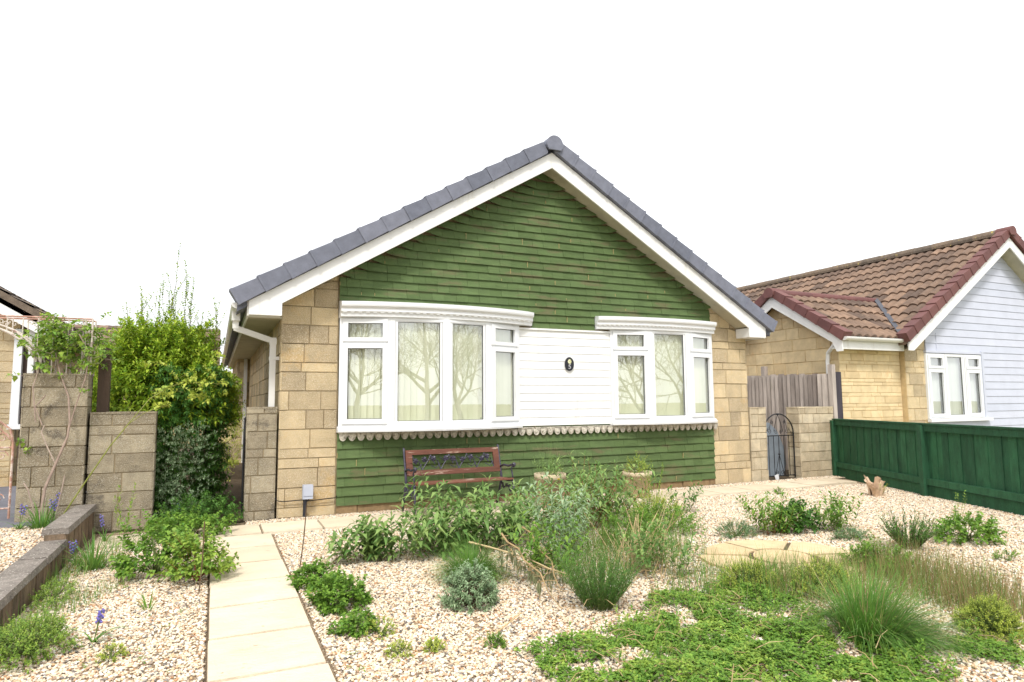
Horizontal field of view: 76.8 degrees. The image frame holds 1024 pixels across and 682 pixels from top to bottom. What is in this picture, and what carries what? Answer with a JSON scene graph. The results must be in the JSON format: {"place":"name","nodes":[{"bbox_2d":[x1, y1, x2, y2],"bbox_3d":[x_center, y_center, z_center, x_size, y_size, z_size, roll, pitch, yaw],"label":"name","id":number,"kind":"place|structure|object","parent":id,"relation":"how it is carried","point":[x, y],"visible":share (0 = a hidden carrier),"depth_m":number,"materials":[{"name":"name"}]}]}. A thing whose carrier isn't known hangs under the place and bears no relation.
{"place":"outdoors","nodes":[
{"label":"outdoors","id":0,"kind":"place"},
{"bbox_2d":[0,526,43,572],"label":"raised gravel","id":1,"kind":"structure","parent":0,"point":[16,544],"depth_m":5.42,"materials":[{"name":"beige gravel"}]},
{"bbox_2d":[3,504,33,528],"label":"bluebell","id":2,"kind":"object","parent":1,"relation":"on","point":[20,526],"visible":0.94,"depth_m":6.00,"materials":[{"name":"purple plant"}]},
{"bbox_2d":[8,499,57,528],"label":"strappy clump","id":3,"kind":"object","parent":1,"relation":"on","point":[40,524],"visible":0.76,"depth_m":6.06,"materials":[{"name":"green plant"}]},
{"bbox_2d":[30,493,59,522],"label":"bluebell","id":4,"kind":"object","parent":1,"relation":"on","point":[54,507],"visible":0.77,"depth_m":6.15,"materials":[{"name":"purple plant"}]},
{"bbox_2d":[0,486,86,527],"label":"neighbour paving","id":5,"kind":"structure","parent":0,"point":[4,491],"depth_m":7.23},
{"bbox_2d":[0,421,14,518],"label":"iron gate","id":6,"kind":"structure","parent":5,"relation":"on","point":[11,465],"depth_m":6.46,"materials":[{"name":"metal"}]},
{"bbox_2d":[0,315,96,375],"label":"trellis arch","id":7,"kind":"structure","parent":5,"relation":"on","point":[28,318],"depth_m":6.70,"materials":[{"name":"white wood"}]},
{"bbox_2d":[5,311,123,519],"bbox_3d":[-4.613,0.725,6.674,1.021,2.116,0.688,2,-6,-25],"label":"climbing rose","id":8,"kind":"object","parent":5,"relation":"on","point":[73,346],"visible":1,"depth_m":6.62,"materials":[{"name":"green plant"}]},
{"bbox_2d":[63,351,228,513],"bbox_3d":[-3.795,0.911,6.829,1.456,1.666,0.440,1,-6,-19],"label":"rose cane","id":9,"kind":"object","parent":5,"relation":"on","point":[169,394],"visible":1,"depth_m":6.89,"materials":[{"name":"green plant"}]},
{"bbox_2d":[7,478,865,681],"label":"garden floor","id":10,"kind":"structure","parent":0,"point":[327,660],"depth_m":4.36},
{"bbox_2d":[134,505,239,540],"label":"spreading plant","id":11,"kind":"object","parent":10,"relation":"on","point":[191,522],"visible":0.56,"depth_m":6.35,"materials":[{"name":"green plant"}]},
{"bbox_2d":[421,534,520,585],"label":"grass tussock","id":12,"kind":"object","parent":10,"relation":"on","point":[472,555],"depth_m":4.85,"materials":[{"name":"green plant"}]},
{"bbox_2d":[769,550,998,672],"bbox_3d":[1.982,1.483,3.532,1.173,0.669,1.115,2,-6,-25],"label":"grass tussock","id":13,"kind":"object","parent":10,"relation":"on","point":[860,610],"depth_m":3.48,"materials":[{"name":"plant"}]},
{"bbox_2d":[93,447,796,533],"bbox_3d":[-2.264,2.775,15.236,11.090,0.001,14.050,2,-6,-25],"label":"side passage","id":14,"kind":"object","parent":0,"point":[236,482],"depth_m":10.37,"materials":[{"name":"pale stone paving"}]},
{"bbox_2d":[96,347,111,411],"bbox_3d":[-4.466,1.032,7.028,0.110,1.965,0.100,2,-6,-25],"label":"timber post","id":15,"kind":"object","parent":14,"relation":"on","point":[103,390],"visible":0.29,"depth_m":7.04,"materials":[{"name":"brown wood"}]},
{"bbox_2d":[75,243,248,504],"bbox_3d":[-4.536,0.388,8.381,2.144,3.506,2.552,2,-6,-25],"label":"shrub","id":16,"kind":"object","parent":14,"relation":"on","point":[181,345],"visible":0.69,"depth_m":7.90,"materials":[{"name":"green plant"}]},
{"bbox_2d":[133,361,236,516],"bbox_3d":[-4.139,1.233,8.077,1.332,1.909,1.809,2,-6,-25],"label":"shrub","id":17,"kind":"object","parent":14,"relation":"on","point":[216,469],"visible":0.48,"depth_m":7.70,"materials":[{"name":"green plant"}]},
{"bbox_2d":[154,418,220,514],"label":"shrub","id":18,"kind":"object","parent":14,"relation":"on","point":[179,429],"visible":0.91,"depth_m":7.33,"materials":[{"name":"green plant"}]},
{"bbox_2d":[153,488,244,527],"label":"spreading plant","id":19,"kind":"object","parent":14,"relation":"on","point":[206,508],"visible":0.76,"depth_m":6.98,"materials":[{"name":"green plant"}]},
{"bbox_2d":[222,405,245,481],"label":"shrub","id":20,"kind":"object","parent":14,"relation":"on","point":[235,461],"visible":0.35,"depth_m":11.68,"materials":[{"name":"green plant"}]},
{"bbox_2d":[766,422,785,475],"bbox_3d":[4.462,1.870,11.161,0.700,0.970,0.045,2,-6,-25],"label":"leaning board","id":21,"kind":"object","parent":14,"relation":"on","point":[776,448],"visible":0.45,"depth_m":11.19,"materials":[{"name":"grey wood"}]},
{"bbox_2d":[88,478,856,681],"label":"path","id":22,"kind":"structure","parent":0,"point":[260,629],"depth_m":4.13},
{"bbox_2d":[84,514,121,541],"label":"bluebell","id":23,"kind":"object","parent":22,"relation":"on","point":[104,537],"visible":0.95,"depth_m":6.17,"materials":[{"name":"green plant"}]},
{"bbox_2d":[112,482,135,537],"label":"tall weed","id":24,"kind":"object","parent":22,"relation":"on","point":[128,514],"visible":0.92,"depth_m":6.28,"materials":[{"name":"green plant"}]},
{"bbox_2d":[401,444,515,514],"bbox_3d":[-0.645,1.670,7.835,1.284,0.759,0.577,2,-6,-25],"label":"park bench","id":25,"kind":"object","parent":22,"relation":"on","point":[409,470],"visible":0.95,"depth_m":7.93,"materials":[{"name":"wood"}]},
{"bbox_2d":[534,472,565,507],"bbox_3d":[0.478,1.859,8.084,0.403,0.400,0.403,2,-6,-25],"label":"plant pot","id":26,"kind":"object","parent":22,"relation":"on","point":[537,475],"visible":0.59,"depth_m":7.95,"materials":[{"name":"ceramic"}]},
{"bbox_2d":[530,444,565,474],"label":"pot plant","id":27,"kind":"object","parent":26,"relation":"on","point":[550,462],"visible":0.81,"depth_m":8.13,"materials":[{"name":"green plant"}]},
{"bbox_2d":[622,470,651,497],"bbox_3d":[1.701,1.944,8.771,0.403,0.340,0.403,2,-6,-25],"label":"plant pot","id":28,"kind":"object","parent":22,"relation":"on","point":[632,474],"visible":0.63,"depth_m":8.62,"materials":[{"name":"ceramic"}]},
{"bbox_2d":[623,452,646,472],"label":"pot plant","id":29,"kind":"object","parent":28,"relation":"on","point":[639,468],"visible":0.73,"depth_m":8.77,"materials":[{"name":"green plant"}]},
{"bbox_2d":[0,475,1023,681],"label":"gravel","id":30,"kind":"structure","parent":0,"point":[395,586],"depth_m":4.09,"materials":[{"name":"beige gravel"}]},
{"bbox_2d":[0,603,82,673],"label":"grass mound","id":31,"kind":"object","parent":30,"relation":"on","point":[44,630],"depth_m":3.38,"materials":[{"name":"green plant"}]},
{"bbox_2d":[28,570,77,612],"bbox_3d":[-3.114,1.686,4.395,0.270,0.161,0.828,2,-6,-25],"label":"grass mound","id":32,"kind":"object","parent":30,"relation":"on","point":[42,593],"depth_m":4.31,"materials":[{"name":"green plant"}]},
{"bbox_2d":[63,540,79,564],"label":"bluebell","id":33,"kind":"object","parent":30,"relation":"on","point":[74,549],"visible":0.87,"depth_m":5.30,"materials":[{"name":"purple plant"}]},
{"bbox_2d":[58,529,122,578],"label":"strappy clump","id":34,"kind":"object","parent":30,"relation":"on","point":[93,563],"visible":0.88,"depth_m":5.18,"materials":[{"name":"green plant"}]},
{"bbox_2d":[67,608,130,643],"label":"bluebell","id":35,"kind":"object","parent":30,"relation":"on","point":[99,616],"visible":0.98,"depth_m":3.59,"materials":[{"name":"green plant"}]},
{"bbox_2d":[94,639,129,664],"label":"moss tuft","id":36,"kind":"object","parent":30,"relation":"on","point":[111,648],"visible":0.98,"depth_m":3.35,"materials":[{"name":"green plant"}]},
{"bbox_2d":[134,587,158,609],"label":"moss tuft","id":37,"kind":"object","parent":30,"relation":"on","point":[145,605],"visible":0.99,"depth_m":4.16,"materials":[{"name":"green plant"}]},
{"bbox_2d":[109,509,201,580],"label":"leafy plant","id":38,"kind":"object","parent":30,"relation":"on","point":[126,563],"visible":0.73,"depth_m":4.95,"materials":[{"name":"green plant"}]},
{"bbox_2d":[145,522,240,581],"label":"leafy plant","id":39,"kind":"object","parent":30,"relation":"on","point":[209,553],"visible":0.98,"depth_m":4.75,"materials":[{"name":"green plant"}]},
{"bbox_2d":[198,521,204,593],"bbox_3d":[-2.160,1.513,4.495,0.029,0.500,0.009,2,-6,-25],"label":"cane","id":40,"kind":"object","parent":30,"relation":"on","point":[202,557],"visible":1,"depth_m":4.49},
{"bbox_2d":[299,505,306,566],"bbox_3d":[-1.680,1.575,5.197,0.054,0.501,0.011,-1,-5,2],"label":"cane","id":41,"kind":"object","parent":30,"relation":"on","point":[303,536],"visible":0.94,"depth_m":5.20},
{"bbox_2d":[302,484,312,516],"bbox_3d":[-2.372,1.866,7.489,0.113,0.398,0.082,2,-6,-25],"label":"outdoor socket","id":42,"kind":"object","parent":30,"relation":"on","point":[307,491],"visible":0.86,"depth_m":7.47,"materials":[{"name":"grey plastic"}]},
{"bbox_2d":[284,557,336,590],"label":"cushion plant","id":43,"kind":"object","parent":30,"relation":"on","point":[319,569],"visible":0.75,"depth_m":4.62,"materials":[{"name":"green plant"}]},
{"bbox_2d":[303,565,374,616],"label":"cushion plant","id":44,"kind":"object","parent":30,"relation":"on","point":[328,592],"visible":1,"depth_m":4.12,"materials":[{"name":"green plant"}]},
{"bbox_2d":[326,607,379,639],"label":"cushion plant","id":45,"kind":"object","parent":30,"relation":"on","point":[350,622],"visible":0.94,"depth_m":3.68,"materials":[{"name":"green plant"}]},
{"bbox_2d":[365,615,398,639],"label":"moss tuft","id":46,"kind":"object","parent":30,"relation":"on","point":[384,631],"visible":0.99,"depth_m":3.67,"materials":[{"name":"green plant"}]},
{"bbox_2d":[382,638,413,662],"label":"moss tuft","id":47,"kind":"object","parent":30,"relation":"on","point":[401,645],"visible":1,"depth_m":3.37,"materials":[{"name":"green plant"}]},
{"bbox_2d":[323,472,543,563],"bbox_3d":[-0.611,1.535,5.789,2.177,0.737,1.160,2,-6,-25],"label":"buddleia","id":48,"kind":"object","parent":30,"relation":"on","point":[374,541],"visible":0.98,"depth_m":5.57,"materials":[{"name":"green plant"}]},
{"bbox_2d":[421,635,447,652],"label":"moss tuft","id":49,"kind":"object","parent":30,"relation":"on","point":[429,644],"visible":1,"depth_m":3.42,"materials":[{"name":"green plant"}]},
{"bbox_2d":[436,558,499,615],"bbox_3d":[-0.279,1.577,4.207,0.417,0.300,0.418,-2,-6,19],"label":"artemisia","id":50,"kind":"object","parent":30,"relation":"on","point":[460,581],"visible":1,"depth_m":4.14,"materials":[{"name":"green plant"}]},
{"bbox_2d":[483,631,506,648],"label":"moss tuft","id":51,"kind":"object","parent":30,"relation":"on","point":[500,640],"visible":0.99,"depth_m":3.48,"materials":[{"name":"green plant"}]},
{"bbox_2d":[482,612,520,642],"bbox_3d":[-0.060,1.649,3.706,0.012,0.059,0.448,-4,-6,31],"label":"cane","id":52,"kind":"object","parent":30,"relation":"on","point":[511,620],"visible":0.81,"depth_m":3.75,"materials":[{"name":"wood"}]},
{"bbox_2d":[0,505,1022,672],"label":"wild grass","id":53,"kind":"structure","parent":30,"relation":"on","point":[703,568],"depth_m":4.55,"materials":[{"name":"green plant"}]},
{"bbox_2d":[3,509,1023,674],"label":"dry grass","id":54,"kind":"structure","parent":30,"relation":"on","point":[951,585],"depth_m":4.39,"materials":[{"name":"green plant"}]},
{"bbox_2d":[469,526,583,608],"bbox_3d":[0.174,1.590,4.650,0.471,0.303,1.214,3,-6,-31],"label":"cut branch","id":55,"kind":"object","parent":30,"relation":"on","point":[529,573],"visible":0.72,"depth_m":4.64,"materials":[{"name":"brown plant"}]},
{"bbox_2d":[72,494,1020,672],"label":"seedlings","id":56,"kind":"object","parent":30,"relation":"on","point":[359,669],"visible":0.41,"depth_m":3.82,"materials":[{"name":"green plant"}]},
{"bbox_2d":[506,508,596,582],"bbox_3d":[0.287,1.508,4.785,0.608,0.528,0.839,-4,-7,36],"label":"leafy shrub","id":57,"kind":"object","parent":30,"relation":"on","point":[535,545],"visible":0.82,"depth_m":4.77,"materials":[{"name":"green plant"}]},
{"bbox_2d":[517,471,605,566],"bbox_3d":[0.449,1.435,5.310,0.602,0.769,1.011,-4,-7,36],"label":"silver shrub","id":58,"kind":"object","parent":30,"relation":"on","point":[553,515],"visible":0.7,"depth_m":5.21,"materials":[{"name":"green plant"}]},
{"bbox_2d":[504,450,658,537],"bbox_3d":[0.821,1.554,6.819,1.375,0.810,2.144,-4,-7,37],"label":"buddleia","id":59,"kind":"object","parent":30,"relation":"on","point":[604,504],"visible":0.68,"depth_m":6.63,"materials":[{"name":"green plant"}]},
{"bbox_2d":[547,536,647,611],"bbox_3d":[0.534,1.479,4.147,0.644,0.464,0.712,0,-5,-2],"label":"grass tussock","id":60,"kind":"object","parent":30,"relation":"on","point":[613,587],"visible":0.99,"depth_m":4.08,"materials":[{"name":"green plant"}]},
{"bbox_2d":[596,497,677,546],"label":"shrub","id":61,"kind":"object","parent":30,"relation":"on","point":[648,519],"visible":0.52,"depth_m":5.92,"materials":[{"name":"green plant"}]},
{"bbox_2d":[584,495,702,580],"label":"dry stalks","id":62,"kind":"object","parent":30,"relation":"on","point":[631,556],"visible":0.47,"depth_m":5.13,"materials":[{"name":"plant"}]},
{"bbox_2d":[634,450,663,502],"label":"tall weed","id":63,"kind":"object","parent":30,"relation":"on","point":[648,472],"visible":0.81,"depth_m":7.91,"materials":[{"name":"green plant"}]},
{"bbox_2d":[628,490,683,520],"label":"shrub","id":64,"kind":"object","parent":30,"relation":"on","point":[657,500],"visible":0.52,"depth_m":7.15,"materials":[{"name":"green plant"}]},
{"bbox_2d":[615,519,709,577],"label":"leafy shrub","id":65,"kind":"object","parent":30,"relation":"on","point":[637,552],"visible":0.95,"depth_m":4.89,"materials":[{"name":"green plant"}]},
{"bbox_2d":[310,480,1021,674],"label":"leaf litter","id":66,"kind":"object","parent":30,"relation":"on","point":[579,555],"visible":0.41,"depth_m":5.23,"materials":[{"name":"brown plant"}]},
{"bbox_2d":[627,498,706,533],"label":"shrub","id":67,"kind":"object","parent":30,"relation":"on","point":[675,509],"visible":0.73,"depth_m":6.46,"materials":[{"name":"green plant"}]},
{"bbox_2d":[667,480,703,510],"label":"leafy plant","id":68,"kind":"object","parent":30,"relation":"on","point":[690,497],"visible":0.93,"depth_m":7.57,"materials":[{"name":"green plant"}]},
{"bbox_2d":[712,518,758,538],"bbox_3d":[2.176,1.806,6.240,0.474,0.193,0.325,2,-6,-25],"label":"sage mat","id":69,"kind":"object","parent":30,"relation":"on","point":[746,529],"visible":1,"depth_m":6.23,"materials":[{"name":"green plant"}]},
{"bbox_2d":[713,554,781,590],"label":"sedum clump","id":70,"kind":"object","parent":30,"relation":"on","point":[746,567],"visible":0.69,"depth_m":4.50,"materials":[{"name":"green plant"}]},
{"bbox_2d":[512,566,1023,681],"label":"ground cover","id":71,"kind":"object","parent":30,"relation":"on","point":[785,650],"visible":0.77,"depth_m":3.29,"materials":[{"name":"green plant"}]},
{"bbox_2d":[735,489,808,534],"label":"leafy plant","id":72,"kind":"object","parent":30,"relation":"on","point":[761,522],"visible":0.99,"depth_m":6.32,"materials":[{"name":"green plant"}]},
{"bbox_2d":[773,487,785,494],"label":"moss tuft","id":73,"kind":"object","parent":30,"relation":"on","point":[778,492],"visible":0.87,"depth_m":9.00,"materials":[{"name":"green plant"}]},
{"bbox_2d":[699,540,864,579],"bbox_3d":[2.233,1.796,5.330,1.354,0.044,1.279,2,-6,-25],"label":"paving circle","id":74,"kind":"object","parent":30,"relation":"on","point":[750,546],"visible":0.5,"depth_m":5.51,"materials":[{"name":"stone"}]},
{"bbox_2d":[552,565,1023,681],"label":"dead twigs","id":75,"kind":"object","parent":30,"relation":"on","point":[720,648],"visible":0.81,"depth_m":3.35,"materials":[{"name":"wood"}]},
{"bbox_2d":[767,497,826,533],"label":"leafy plant","id":76,"kind":"object","parent":30,"relation":"on","point":[798,527],"visible":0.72,"depth_m":6.42,"materials":[{"name":"green plant"}]},
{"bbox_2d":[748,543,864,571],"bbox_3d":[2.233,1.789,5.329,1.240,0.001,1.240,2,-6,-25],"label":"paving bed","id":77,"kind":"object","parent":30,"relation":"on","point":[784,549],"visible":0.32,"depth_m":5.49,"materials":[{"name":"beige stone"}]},
{"bbox_2d":[785,552,858,597],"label":"sedum clump","id":78,"kind":"object","parent":30,"relation":"on","point":[818,568],"visible":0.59,"depth_m":4.37,"materials":[{"name":"green plant"}]},
{"bbox_2d":[804,490,864,531],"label":"leafy plant","id":79,"kind":"object","parent":30,"relation":"on","point":[836,516],"visible":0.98,"depth_m":6.47,"materials":[{"name":"green plant"}]},
{"bbox_2d":[827,526,872,541],"bbox_3d":[3.180,1.807,6.092,0.470,0.142,0.301,2,-6,-25],"label":"sage mat","id":80,"kind":"object","parent":30,"relation":"on","point":[843,533],"visible":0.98,"depth_m":6.08,"materials":[{"name":"green plant"}]},
{"bbox_2d":[864,475,884,496],"bbox_3d":[4.916,1.972,8.778,0.292,0.286,0.268,0,-5,-9],"label":"dried stump","id":81,"kind":"object","parent":30,"relation":"on","point":[875,489],"visible":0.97,"depth_m":8.71,"materials":[{"name":"beige wood"}]},
{"bbox_2d":[837,531,921,573],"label":"strawberry plant","id":82,"kind":"object","parent":30,"relation":"on","point":[864,556],"visible":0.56,"depth_m":5.01,"materials":[{"name":"green plant"}]},
{"bbox_2d":[876,507,943,549],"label":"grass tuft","id":83,"kind":"object","parent":30,"relation":"on","point":[925,537],"visible":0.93,"depth_m":5.64,"materials":[{"name":"green plant"}]},
{"bbox_2d":[918,514,941,534],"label":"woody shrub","id":84,"kind":"object","parent":30,"relation":"on","point":[928,523],"visible":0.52,"depth_m":6.26,"materials":[{"name":"green plant"}]},
{"bbox_2d":[955,490,965,515],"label":"tall weed","id":85,"kind":"object","parent":30,"relation":"on","point":[961,502],"visible":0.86,"depth_m":6.97,"materials":[{"name":"green plant"}]},
{"bbox_2d":[933,505,1008,545],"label":"strawberry plant","id":86,"kind":"object","parent":30,"relation":"on","point":[956,523],"visible":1,"depth_m":5.87,"materials":[{"name":"green plant"}]},
{"bbox_2d":[946,592,1023,641],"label":"santolina","id":87,"kind":"object","parent":30,"relation":"on","point":[998,609],"visible":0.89,"depth_m":3.58,"materials":[{"name":"green plant"}]},
{"bbox_2d":[991,549,1021,560],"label":"moss tuft","id":88,"kind":"object","parent":30,"relation":"on","point":[1006,553],"visible":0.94,"depth_m":5.25,"materials":[{"name":"green plant"}]},
{"bbox_2d":[0,0,1023,370],"label":"sky","id":89,"kind":"structure","parent":0,"point":[773,139],"materials":[{"name":"white"}]},
{"label":"ground","id":90,"kind":"structure","parent":0,"visible":0},
{"bbox_2d":[0,504,96,628],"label":"retaining wall","id":91,"kind":"structure","parent":90,"relation":"on","point":[23,577],"depth_m":4.81,"materials":[{"name":"grey stone"}]},
{"bbox_2d":[0,286,106,486],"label":"bungalow","id":92,"kind":"object","parent":90,"relation":"on","point":[11,359],"visible":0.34,"depth_m":9.29,"materials":[{"name":"beige stone"}]},
{"bbox_2d":[7,329,24,428],"bbox_3d":[-7.040,0.551,9.377,0.380,1.440,0.130,2,-6,-25],"label":"window frame","id":93,"kind":"structure","parent":92,"relation":"in","point":[15,400],"depth_m":9.28,"materials":[{"name":"white plastic"}]},
{"bbox_2d":[14,373,93,521],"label":"gate pier","id":94,"kind":"structure","parent":90,"relation":"on","point":[34,470],"depth_m":6.56,"materials":[{"name":"stone"}]},
{"bbox_2d":[85,411,157,533],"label":"garden wall","id":95,"kind":"structure","parent":90,"relation":"on","point":[128,460],"depth_m":6.84,"materials":[{"name":"stone"}]},
{"bbox_2d":[63,324,232,442],"bbox_3d":[-14.977,1.735,24.960,12.400,4.672,6.850,2,-6,-25],"label":"bungalow","id":96,"kind":"object","parent":90,"relation":"on","point":[107,327],"visible":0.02,"depth_m":24.40,"materials":[{"name":"yellow stone"}]},
{"bbox_2d":[243,407,276,520],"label":"stub wall","id":97,"kind":"structure","parent":90,"relation":"on","point":[260,466],"depth_m":7.39,"materials":[{"name":"stone"}]},
{"bbox_2d":[240,417,245,517],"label":"iron gate","id":98,"kind":"structure","parent":97,"relation":"attached to","point":[243,474],"depth_m":7.35,"materials":[{"name":"black metal"}]},
{"bbox_2d":[222,135,777,518],"bbox_3d":[-1.982,0.331,14.361,8.136,5.290,12.500,2,-6,-25],"label":"bungalow","id":99,"kind":"object","parent":90,"relation":"on","point":[554,292],"visible":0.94,"depth_m":8.77,"materials":[{"name":"green wood"}]},
{"bbox_2d":[336,301,533,432],"bbox_3d":[-0.876,0.329,8.265,2.610,1.610,0.535,2,-6,-25],"label":"window","id":100,"kind":"structure","parent":99,"relation":"in","point":[404,366],"depth_m":8.04,"materials":[{"name":"white plastic"}]},
{"bbox_2d":[594,316,717,424],"bbox_3d":[2.214,0.443,9.730,2.153,1.610,0.435,2,-6,-25],"label":"window","id":101,"kind":"structure","parent":99,"relation":"in","point":[661,369],"depth_m":9.63,"materials":[{"name":"white plastic"}]},
{"bbox_2d":[748,407,768,481],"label":"stub wall","id":102,"kind":"structure","parent":90,"relation":"on","point":[758,443],"depth_m":10.54,"materials":[{"name":"stone"}]},
{"bbox_2d":[747,364,842,469],"bbox_3d":[4.484,1.670,14.117,0.258,2.080,6.110,2,-6,-25],"label":"timber fence","id":103,"kind":"object","parent":90,"relation":"on","point":[775,393],"visible":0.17,"depth_m":12.22,"materials":[{"name":"grey wood"}]},
{"bbox_2d":[786,406,832,477],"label":"gate pier","id":104,"kind":"structure","parent":90,"relation":"on","point":[812,437],"depth_m":11.03,"materials":[{"name":"stone"}]},
{"bbox_2d":[766,413,795,476],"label":"iron gate","id":105,"kind":"structure","parent":104,"relation":"attached to","point":[779,454],"depth_m":10.87,"materials":[{"name":"black metal"}]},
{"bbox_2d":[736,226,1023,427],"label":"bungalow","id":106,"kind":"object","parent":90,"relation":"on","point":[932,333],"visible":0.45,"depth_m":12.97,"materials":[{"name":"beige stone"}]},
{"bbox_2d":[923,353,993,421],"bbox_3d":[8.801,0.919,12.788,1.960,1.320,0.180,2,-6,-25],"label":"window","id":107,"kind":"structure","parent":106,"relation":"in","point":[954,383],"depth_m":12.84,"materials":[{"name":"white plastic"}]},
{"bbox_2d":[829,418,1023,515],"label":"panel fence","id":108,"kind":"object","parent":90,"relation":"on","point":[982,466],"visible":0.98,"depth_m":8.54,"materials":[{"name":"green wood"}]}
]}

